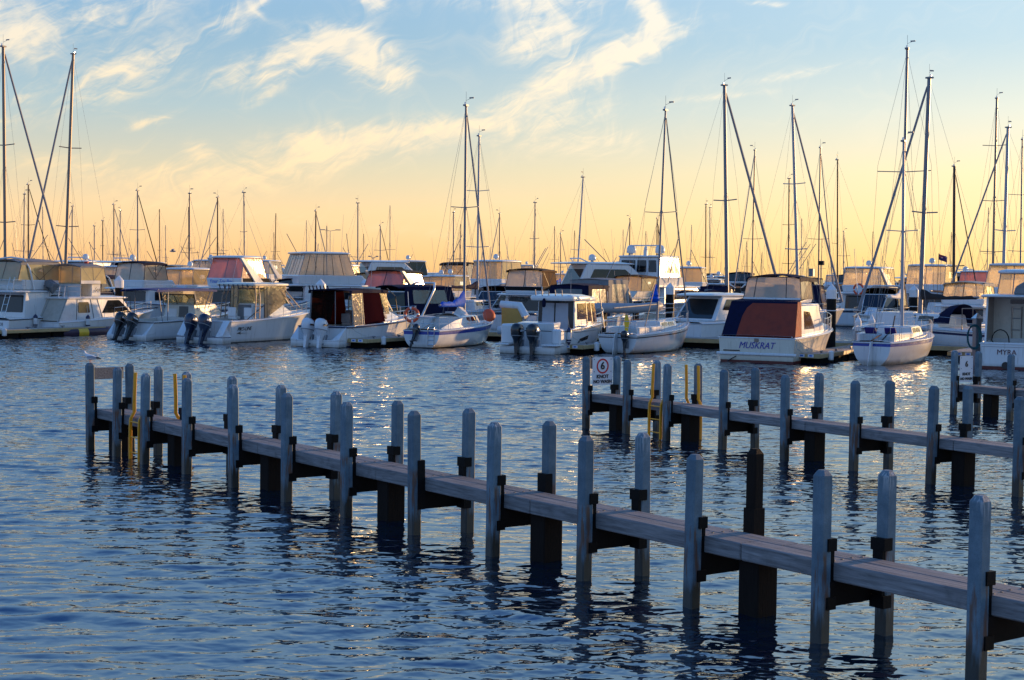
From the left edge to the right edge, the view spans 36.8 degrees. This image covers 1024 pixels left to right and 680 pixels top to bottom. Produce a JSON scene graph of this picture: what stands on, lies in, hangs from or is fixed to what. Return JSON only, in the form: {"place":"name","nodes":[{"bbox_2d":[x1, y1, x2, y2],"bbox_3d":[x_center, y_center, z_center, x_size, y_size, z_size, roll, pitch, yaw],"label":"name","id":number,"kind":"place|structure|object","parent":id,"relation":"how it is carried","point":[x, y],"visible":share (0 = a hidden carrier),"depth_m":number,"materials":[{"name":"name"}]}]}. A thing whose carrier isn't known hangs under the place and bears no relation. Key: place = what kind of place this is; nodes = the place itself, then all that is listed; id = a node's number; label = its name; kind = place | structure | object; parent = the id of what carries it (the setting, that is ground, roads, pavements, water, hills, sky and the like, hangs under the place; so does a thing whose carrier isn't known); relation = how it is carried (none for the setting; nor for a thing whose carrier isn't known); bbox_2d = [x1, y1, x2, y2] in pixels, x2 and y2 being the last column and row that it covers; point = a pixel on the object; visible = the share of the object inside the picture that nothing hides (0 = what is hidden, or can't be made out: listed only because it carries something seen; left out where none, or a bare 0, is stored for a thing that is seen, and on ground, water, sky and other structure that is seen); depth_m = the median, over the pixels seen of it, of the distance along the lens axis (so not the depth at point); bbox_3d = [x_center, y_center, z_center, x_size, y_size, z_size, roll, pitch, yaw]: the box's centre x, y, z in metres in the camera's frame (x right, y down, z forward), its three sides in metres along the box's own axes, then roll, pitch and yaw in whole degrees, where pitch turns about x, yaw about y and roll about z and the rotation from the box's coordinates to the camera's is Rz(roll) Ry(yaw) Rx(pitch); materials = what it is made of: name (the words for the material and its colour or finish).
{"place":"outdoors","nodes":[
{"label":"outdoors","id":0,"kind":"place"},
{"bbox_2d":[0,280,1023,679],"bbox_3d":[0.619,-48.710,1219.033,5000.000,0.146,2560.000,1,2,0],"label":"water","id":1,"kind":"structure","parent":0,"point":[122,566],"depth_m":21.89,"materials":[{"name":"blue liquid"}]},
{"bbox_2d":[0,256,62,328],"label":"flybridge cruiser","id":2,"kind":"object","parent":1,"relation":"on","point":[25,292],"visible":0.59,"depth_m":85.36,"materials":[{"name":"white plastic"}]},
{"bbox_2d":[0,39,62,263],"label":"sailing yacht","id":3,"kind":"object","parent":1,"relation":"on","point":[4,170],"visible":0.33,"depth_m":92.69,"materials":[{"name":"grey metal"}]},
{"bbox_2d":[0,325,105,338],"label":"finger pontoon","id":4,"kind":"object","parent":1,"relation":"on","point":[25,332],"visible":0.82,"depth_m":82.77,"materials":[{"name":"metal"}]},
{"bbox_2d":[28,48,114,295],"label":"sailing yacht","id":5,"kind":"object","parent":1,"relation":"on","point":[68,174],"visible":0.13,"depth_m":107.64,"materials":[{"name":"grey metal"}]},
{"bbox_2d":[85,363,97,449],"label":"mooring post","id":6,"kind":"object","parent":1,"relation":"in","point":[91,400],"visible":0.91,"depth_m":31.75,"materials":[{"name":"wood"}]},
{"bbox_2d":[39,261,153,326],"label":"flybridge cruiser","id":7,"kind":"object","parent":1,"relation":"on","point":[80,301],"visible":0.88,"depth_m":87.38,"materials":[{"name":"white plastic"}]},
{"bbox_2d":[112,367,124,456],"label":"mooring post","id":8,"kind":"object","parent":1,"relation":"in","point":[118,410],"visible":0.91,"depth_m":30.62,"materials":[{"name":"wood"}]},
{"bbox_2d":[122,364,134,447],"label":"mooring post","id":9,"kind":"object","parent":1,"relation":"in","point":[127,399],"visible":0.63,"depth_m":32.08,"materials":[{"name":"wood"}]},
{"bbox_2d":[105,261,181,317],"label":"flybridge cruiser","id":10,"kind":"object","parent":1,"relation":"on","point":[141,274],"visible":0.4,"depth_m":102.37,"materials":[{"name":"white plastic"}]},
{"bbox_2d":[140,373,153,463],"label":"mooring post","id":11,"kind":"object","parent":1,"relation":"in","point":[146,420],"visible":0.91,"depth_m":29.50,"materials":[{"name":"wood"}]},
{"bbox_2d":[150,366,162,454],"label":"mooring post","id":12,"kind":"object","parent":1,"relation":"in","point":[156,405],"visible":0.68,"depth_m":30.95,"materials":[{"name":"wood"}]},
{"bbox_2d":[124,232,209,315],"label":"flybridge cruiser","id":13,"kind":"object","parent":1,"relation":"on","point":[189,275],"visible":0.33,"depth_m":106.35,"materials":[{"name":"beige fabric"}]},
{"bbox_2d":[107,285,229,340],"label":"cabin boat","id":14,"kind":"object","parent":1,"relation":"on","point":[134,327],"visible":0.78,"depth_m":81.93,"materials":[{"name":"grey plastic"}]},
{"bbox_2d":[182,378,195,473],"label":"mooring post","id":15,"kind":"object","parent":1,"relation":"in","point":[188,431],"visible":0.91,"depth_m":27.95,"materials":[{"name":"wood"}]},
{"bbox_2d":[228,384,242,487],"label":"mooring post","id":16,"kind":"object","parent":1,"relation":"in","point":[235,432],"visible":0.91,"depth_m":26.42,"materials":[{"name":"wood"}]},
{"bbox_2d":[176,221,309,343],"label":"hardtop fishing boat","id":17,"kind":"object","parent":1,"relation":"on","point":[269,316],"visible":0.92,"depth_m":81.19,"materials":[{"name":"grey plastic"}]},
{"bbox_2d":[196,255,306,314],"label":"flybridge cruiser","id":18,"kind":"object","parent":1,"relation":"on","point":[246,269],"visible":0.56,"depth_m":100.77,"materials":[{"name":"white plastic"}]},
{"bbox_2d":[281,393,296,501],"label":"mooring post","id":19,"kind":"object","parent":1,"relation":"in","point":[288,451],"visible":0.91,"depth_m":24.88,"materials":[{"name":"wood"}]},
{"bbox_2d":[282,221,363,309],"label":"flybridge cruiser","id":20,"kind":"object","parent":1,"relation":"on","point":[333,269],"visible":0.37,"depth_m":108.31,"materials":[{"name":"beige fabric"}]},
{"bbox_2d":[325,391,341,498],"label":"mooring post","id":21,"kind":"object","parent":1,"relation":"in","point":[333,443],"visible":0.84,"depth_m":25.23,"materials":[{"name":"wood"}]},
{"bbox_2d":[340,402,356,517],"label":"mooring post","id":22,"kind":"object","parent":1,"relation":"in","point":[348,456],"visible":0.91,"depth_m":23.34,"materials":[{"name":"wood"}]},
{"bbox_2d":[290,242,416,347],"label":"fishing cruiser","id":23,"kind":"object","parent":1,"relation":"on","point":[331,321],"visible":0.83,"depth_m":77.12,"materials":[{"name":"grey plastic"}]},
{"bbox_2d":[347,335,407,347],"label":"finger pontoon","id":24,"kind":"object","parent":1,"relation":"on","point":[379,341],"visible":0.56,"depth_m":76.06,"materials":[{"name":"concrete"}]},
{"bbox_2d":[351,260,411,272],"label":"sports cruiser","id":25,"kind":"object","parent":1,"relation":"on","point":[384,264],"visible":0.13,"depth_m":138.49,"materials":[{"name":"white plastic"}]},
{"bbox_2d":[387,400,403,463],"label":"mooring post","id":26,"kind":"object","parent":1,"relation":"in","point":[395,451],"visible":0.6,"depth_m":23.69,"materials":[{"name":"wood"}]},
{"bbox_2d":[346,282,456,322],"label":"sports cruiser","id":27,"kind":"object","parent":1,"relation":"on","point":[414,294],"visible":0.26,"depth_m":90.25,"materials":[{"name":"white plastic"}]},
{"bbox_2d":[361,269,454,298],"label":"flybridge cruiser","id":28,"kind":"object","parent":1,"relation":"on","point":[387,277],"visible":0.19,"depth_m":97.67,"materials":[{"name":"beige fabric"}]},
{"bbox_2d":[408,411,424,534],"bbox_3d":[-1.371,2.686,21.911,0.202,3.360,0.178,-1,3,-36],"label":"mooring post","id":29,"kind":"object","parent":1,"relation":"in","point":[416,483],"visible":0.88,"depth_m":21.81,"materials":[{"name":"wood"}]},
{"bbox_2d":[403,97,494,348],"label":"sailing yacht","id":30,"kind":"object","parent":1,"relation":"on","point":[460,327],"visible":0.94,"depth_m":78.71,"materials":[{"name":"white plastic"}]},
{"bbox_2d":[428,243,475,298],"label":"flybridge cruiser","id":31,"kind":"object","parent":1,"relation":"on","point":[438,279],"visible":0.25,"depth_m":107.03,"materials":[{"name":"beige"}]},
{"bbox_2d":[447,129,504,320],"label":"sailing yacht","id":32,"kind":"object","parent":1,"relation":"on","point":[473,305],"visible":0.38,"depth_m":103.48,"materials":[{"name":"grey metal"}]},
{"bbox_2d":[470,243,521,294],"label":"flybridge cruiser","id":33,"kind":"object","parent":1,"relation":"on","point":[497,269],"visible":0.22,"depth_m":123.32,"materials":[{"name":"beige fabric"}]},
{"bbox_2d":[466,236,545,311],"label":"sports cruiser","id":34,"kind":"object","parent":1,"relation":"on","point":[500,287],"visible":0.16,"depth_m":104.93,"materials":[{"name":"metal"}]},
{"bbox_2d":[490,268,556,329],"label":"flybridge cruiser","id":35,"kind":"object","parent":1,"relation":"on","point":[522,284],"visible":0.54,"depth_m":100.36,"materials":[{"name":"beige fabric"}]},
{"bbox_2d":[495,289,604,354],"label":"pilothouse boat","id":36,"kind":"object","parent":1,"relation":"on","point":[572,315],"visible":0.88,"depth_m":72.76,"materials":[{"name":"grey plastic"}]},
{"bbox_2d":[94,408,1023,642],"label":"timber pier","id":37,"kind":"structure","parent":1,"relation":"in","point":[755,561],"depth_m":18.77,"materials":[{"name":"grey wood"}]},
{"bbox_2d":[129,372,139,461],"bbox_3d":[-7.329,1.797,30.072,0.164,2.300,0.480,-1,3,-36],"label":"pier ladder","id":38,"kind":"object","parent":37,"relation":"attached to","point":[131,421],"visible":0.64,"depth_m":30.20,"materials":[{"name":"yellow metal"}]},
{"bbox_2d":[271,385,286,439],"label":"mooring post","id":39,"kind":"object","parent":37,"relation":"attached to","point":[281,390],"visible":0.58,"depth_m":26.75,"materials":[{"name":"wood"}]},
{"bbox_2d":[456,408,475,532],"bbox_3d":[-0.668,2.667,22.236,0.208,3.360,0.186,-1,3,-36],"label":"mooring post","id":40,"kind":"object","parent":37,"relation":"attached to","point":[466,463],"visible":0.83,"depth_m":22.15,"materials":[{"name":"wood"}]},
{"bbox_2d":[485,422,505,556],"bbox_3d":[-0.232,2.760,20.373,0.208,3.360,0.186,-1,4,-36],"label":"mooring post","id":41,"kind":"object","parent":37,"relation":"attached to","point":[495,484],"visible":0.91,"depth_m":20.26,"materials":[{"name":"wood"}]},
{"bbox_2d":[537,421,556,494],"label":"mooring post","id":42,"kind":"object","parent":37,"relation":"attached to","point":[546,479],"visible":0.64,"depth_m":20.59,"materials":[{"name":"wood"}]},
{"bbox_2d":[576,436,598,580],"bbox_3d":[0.903,2.849,18.837,0.208,3.360,0.186,-1,3,-36],"label":"mooring post","id":43,"kind":"object","parent":37,"relation":"attached to","point":[587,502],"visible":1,"depth_m":18.73,"materials":[{"name":"wood"}]},
{"bbox_2d":[629,432,650,575],"bbox_3d":[1.601,2.831,19.160,0.208,3.360,0.186,-1,3,-36],"label":"mooring post","id":44,"kind":"object","parent":37,"relation":"attached to","point":[640,496],"visible":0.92,"depth_m":19.08,"materials":[{"name":"wood"}]},
{"bbox_2d":[683,454,707,608],"bbox_3d":[2.038,2.957,17.300,0.208,3.360,0.186,0,2,-36],"label":"mooring post","id":45,"kind":"object","parent":37,"relation":"attached to","point":[696,526],"visible":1,"depth_m":17.20,"materials":[{"name":"wood"}]},
{"bbox_2d":[810,469,836,643],"bbox_3d":[3.173,3.005,15.761,0.208,3.360,0.186,0,2,-36],"label":"mooring post","id":46,"kind":"object","parent":37,"relation":"attached to","point":[824,549],"visible":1,"depth_m":15.67,"materials":[{"name":"wood"}]},
{"bbox_2d":[869,470,896,636],"bbox_3d":[3.872,3.036,16.086,0.208,3.360,0.186,-1,3,-36],"label":"mooring post","id":47,"kind":"object","parent":37,"relation":"attached to","point":[882,544],"visible":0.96,"depth_m":16.00,"materials":[{"name":"wood"}]},
{"bbox_2d":[549,283,624,325],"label":"sports cruiser","id":48,"kind":"object","parent":1,"relation":"on","point":[591,290],"visible":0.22,"depth_m":90.91,"materials":[{"name":"beige fabric"}]},
{"bbox_2d":[570,278,645,325],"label":"sports cruiser","id":49,"kind":"object","parent":1,"relation":"on","point":[617,290],"visible":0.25,"depth_m":94.08,"materials":[{"name":"beige fabric"}]},
{"bbox_2d":[610,356,620,394],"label":"mooring post","id":50,"kind":"object","parent":1,"relation":"in","point":[615,387],"visible":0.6,"depth_m":37.82,"materials":[{"name":"wood"}]},
{"bbox_2d":[592,357,612,384],"bbox_3d":[2.220,0.761,37.664,0.600,0.680,0.020,-1,3,-32],"label":"speed sign","id":51,"kind":"object","parent":50,"relation":"attached to","point":[602,369],"visible":1,"depth_m":37.66,"materials":[{"name":"white metal"}]},
{"bbox_2d":[551,254,687,309],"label":"sports cruiser","id":52,"kind":"object","parent":1,"relation":"on","point":[577,270],"visible":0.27,"depth_m":121.68,"materials":[{"name":"white plastic"}]},
{"bbox_2d":[584,239,699,315],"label":"motor yacht","id":53,"kind":"object","parent":1,"relation":"on","point":[652,266],"visible":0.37,"depth_m":124.12,"materials":[{"name":"white plastic"}]},
{"bbox_2d":[611,231,674,318],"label":"flybridge cruiser","id":54,"kind":"object","parent":1,"relation":"on","point":[648,285],"visible":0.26,"depth_m":105.55,"materials":[{"name":"beige fabric"}]},
{"bbox_2d":[597,101,689,353],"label":"sailing yacht","id":55,"kind":"object","parent":1,"relation":"on","point":[639,336],"visible":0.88,"depth_m":75.02,"materials":[{"name":"white plastic"}]},
{"bbox_2d":[680,228,706,290],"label":"flybridge cruiser","id":56,"kind":"object","parent":1,"relation":"on","point":[693,275],"visible":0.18,"depth_m":139.39,"materials":[{"name":"beige fabric"}]},
{"bbox_2d":[674,292,743,336],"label":"sports cruiser","id":57,"kind":"object","parent":1,"relation":"on","point":[709,311],"visible":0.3,"depth_m":83.52,"materials":[{"name":"white plastic"}]},
{"bbox_2d":[641,76,776,323],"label":"sailing yacht","id":58,"kind":"object","parent":1,"relation":"on","point":[725,288],"visible":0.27,"depth_m":89.69,"materials":[{"name":"white plastic"}]},
{"bbox_2d":[718,369,730,449],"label":"mooring post","id":59,"kind":"object","parent":1,"relation":"in","point":[724,411],"visible":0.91,"depth_m":33.12,"materials":[{"name":"wood"}]},
{"bbox_2d":[486,330,968,355],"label":"walkway pontoon","id":60,"kind":"object","parent":1,"relation":"on","point":[713,342],"visible":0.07,"depth_m":80.16,"materials":[{"name":"grey concrete"}]},
{"bbox_2d":[497,301,529,333],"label":"inflatable tender","id":61,"kind":"object","parent":60,"relation":"on","point":[514,312],"visible":0.59,"depth_m":80.89,"materials":[{"name":"gold rubber"}]},
{"bbox_2d":[594,301,662,332],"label":"inflatable tender","id":62,"kind":"object","parent":60,"relation":"on","point":[607,307],"visible":0.69,"depth_m":85.16,"materials":[{"name":"black fabric"}]},
{"bbox_2d":[734,145,768,285],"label":"sailing yacht","id":63,"kind":"object","parent":1,"relation":"on","point":[753,222],"visible":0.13,"depth_m":131.50,"materials":[{"name":"grey metal"}]},
{"bbox_2d":[747,367,759,447],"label":"mooring post","id":64,"kind":"object","parent":1,"relation":"in","point":[753,405],"visible":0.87,"depth_m":33.44,"materials":[{"name":"wood"}]},
{"bbox_2d":[743,448,764,535],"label":"mooring post","id":65,"kind":"object","parent":1,"relation":"in","point":[754,517],"visible":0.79,"depth_m":17.51,"materials":[{"name":"black wood"}]},
{"bbox_2d":[716,261,832,364],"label":"flybridge cruiser","id":66,"kind":"object","parent":1,"relation":"on","point":[770,319],"visible":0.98,"depth_m":67.21,"materials":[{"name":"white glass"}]},
{"bbox_2d":[780,375,792,459],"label":"mooring post","id":67,"kind":"object","parent":1,"relation":"in","point":[786,414],"visible":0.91,"depth_m":31.44,"materials":[{"name":"wood"}]},
{"bbox_2d":[751,97,844,323],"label":"sailing yacht","id":68,"kind":"object","parent":1,"relation":"on","point":[796,249],"visible":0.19,"depth_m":103.75,"materials":[{"name":"grey metal"}]},
{"bbox_2d":[590,393,1012,485],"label":"timber pier","id":69,"kind":"structure","parent":1,"relation":"in","point":[958,453],"depth_m":31.21,"materials":[{"name":"grey wood"}]},
{"bbox_2d":[582,357,592,427],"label":"mooring post","id":70,"kind":"object","parent":69,"relation":"attached to","point":[587,390],"visible":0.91,"depth_m":37.51,"materials":[{"name":"wood"}]},
{"bbox_2d":[622,360,633,433],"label":"mooring post","id":71,"kind":"object","parent":69,"relation":"attached to","point":[628,394],"visible":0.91,"depth_m":36.11,"materials":[{"name":"wood"}]},
{"bbox_2d":[650,360,660,433],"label":"mooring post","id":72,"kind":"object","parent":69,"relation":"attached to","point":[657,390],"visible":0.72,"depth_m":36.40,"materials":[{"name":"wood"}]},
{"bbox_2d":[662,364,673,440],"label":"mooring post","id":73,"kind":"object","parent":69,"relation":"attached to","point":[667,422],"visible":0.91,"depth_m":34.81,"materials":[{"name":"wood"}]},
{"bbox_2d":[811,373,823,419],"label":"mooring post","id":74,"kind":"object","parent":69,"relation":"attached to","point":[817,410],"visible":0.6,"depth_m":31.72,"materials":[{"name":"wood"}]},
{"bbox_2d":[959,385,973,438],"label":"mooring post","id":75,"kind":"object","parent":69,"relation":"attached to","point":[966,427],"visible":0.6,"depth_m":28.39,"materials":[{"name":"wood"}]},
{"bbox_2d":[802,140,838,308],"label":"sailing yacht","id":76,"kind":"object","parent":1,"relation":"on","point":[820,166],"visible":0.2,"depth_m":125.71,"materials":[{"name":"grey metal"}]},
{"bbox_2d":[799,345,855,363],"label":"finger pontoon","id":77,"kind":"object","parent":1,"relation":"on","point":[831,354],"visible":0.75,"depth_m":67.28,"materials":[{"name":"concrete"}]},
{"bbox_2d":[826,284,836,347],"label":"marina pile","id":78,"kind":"object","parent":1,"relation":"in","point":[831,293],"visible":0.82,"depth_m":75.82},
{"bbox_2d":[848,380,862,470],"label":"mooring post","id":79,"kind":"object","parent":1,"relation":"in","point":[855,426],"visible":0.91,"depth_m":29.77,"materials":[{"name":"wood"}]},
{"bbox_2d":[836,252,897,326],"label":"flybridge cruiser","id":80,"kind":"object","parent":1,"relation":"on","point":[850,288],"visible":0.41,"depth_m":120.03,"materials":[{"name":"white plastic"}]},
{"bbox_2d":[852,241,908,318],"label":"sports cruiser","id":81,"kind":"object","parent":1,"relation":"on","point":[893,304],"visible":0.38,"depth_m":102.51,"materials":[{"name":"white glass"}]},
{"bbox_2d":[880,380,894,468],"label":"mooring post","id":82,"kind":"object","parent":1,"relation":"in","point":[887,419],"visible":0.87,"depth_m":30.09,"materials":[{"name":"wood"}]},
{"bbox_2d":[852,131,933,365],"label":"sailing yacht","id":83,"kind":"object","parent":1,"relation":"on","point":[901,343],"visible":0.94,"depth_m":67.72,"materials":[{"name":"white plastic"}]},
{"bbox_2d":[852,35,933,340],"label":"sailing yacht","id":84,"kind":"object","parent":1,"relation":"on","point":[887,318],"visible":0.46,"depth_m":81.22,"materials":[{"name":"white plastic"}]},
{"bbox_2d":[855,64,991,345],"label":"sailing yacht","id":85,"kind":"object","parent":1,"relation":"on","point":[950,327],"visible":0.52,"depth_m":79.08,"materials":[{"name":"white plastic"}]},
{"bbox_2d":[905,247,960,310],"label":"flybridge cruiser","id":86,"kind":"object","parent":1,"relation":"on","point":[948,276],"visible":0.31,"depth_m":118.76,"materials":[{"name":"white plastic"}]},
{"bbox_2d":[925,386,941,483],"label":"mooring post","id":87,"kind":"object","parent":1,"relation":"in","point":[934,428],"visible":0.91,"depth_m":28.09,"materials":[{"name":"wood"}]},
{"bbox_2d":[922,159,977,312],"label":"sailing yacht","id":88,"kind":"object","parent":1,"relation":"on","point":[953,239],"visible":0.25,"depth_m":117.56,"materials":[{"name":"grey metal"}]},
{"bbox_2d":[950,350,959,413],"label":"mooring post","id":89,"kind":"object","parent":1,"relation":"in","point":[954,391],"visible":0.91,"depth_m":42.46,"materials":[{"name":"wood"}]},
{"bbox_2d":[934,281,994,327],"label":"flybridge cruiser","id":90,"kind":"object","parent":1,"relation":"on","point":[951,289],"visible":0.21,"depth_m":88.14,"materials":[{"name":"white plastic"}]},
{"bbox_2d":[965,494,995,679],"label":"mooring post","id":91,"kind":"object","parent":1,"relation":"in","point":[981,580],"visible":1,"depth_m":14.13,"materials":[{"name":"wood"}]},
{"bbox_2d":[952,121,1022,283],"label":"sailing yacht","id":92,"kind":"object","parent":1,"relation":"on","point":[1005,220],"visible":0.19,"depth_m":98.70,"materials":[{"name":"grey metal"}]},
{"bbox_2d":[957,384,1023,417],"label":"timber pier","id":93,"kind":"structure","parent":1,"relation":"in","point":[991,394],"depth_m":41.81,"materials":[{"name":"grey wood"}]},
{"bbox_2d":[973,351,981,413],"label":"mooring post","id":94,"kind":"object","parent":93,"relation":"attached to","point":[977,378],"visible":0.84,"depth_m":42.76,"materials":[{"name":"wood"}]},
{"bbox_2d":[1006,354,1016,420],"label":"mooring post","id":95,"kind":"object","parent":93,"relation":"attached to","point":[1011,389],"visible":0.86,"depth_m":40.79,"materials":[{"name":"wood"}]},
{"bbox_2d":[969,92,1016,283],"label":"sailing yacht","id":96,"kind":"object","parent":1,"relation":"on","point":[996,114],"visible":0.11,"depth_m":109.55,"materials":[{"name":"grey metal"}]},
{"bbox_2d":[979,269,1023,369],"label":"flybridge cruiser","id":97,"kind":"object","parent":1,"relation":"on","point":[1004,332],"visible":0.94,"depth_m":66.03,"materials":[{"name":"white plastic"}]},
{"bbox_2d":[979,263,1023,297],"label":"flybridge cruiser","id":98,"kind":"object","parent":1,"relation":"on","point":[993,275],"visible":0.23,"depth_m":96.92,"materials":[{"name":"white plastic"}]},
{"bbox_2d":[1012,396,1023,496],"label":"mooring post","id":99,"kind":"object","parent":1,"relation":"in","point":[1018,463],"visible":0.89,"depth_m":26.42,"materials":[{"name":"wood"}]},
{"bbox_2d":[0,0,1023,280],"label":"sky","id":100,"kind":"structure","parent":0,"point":[306,106],"materials":[{"name":"blue"}]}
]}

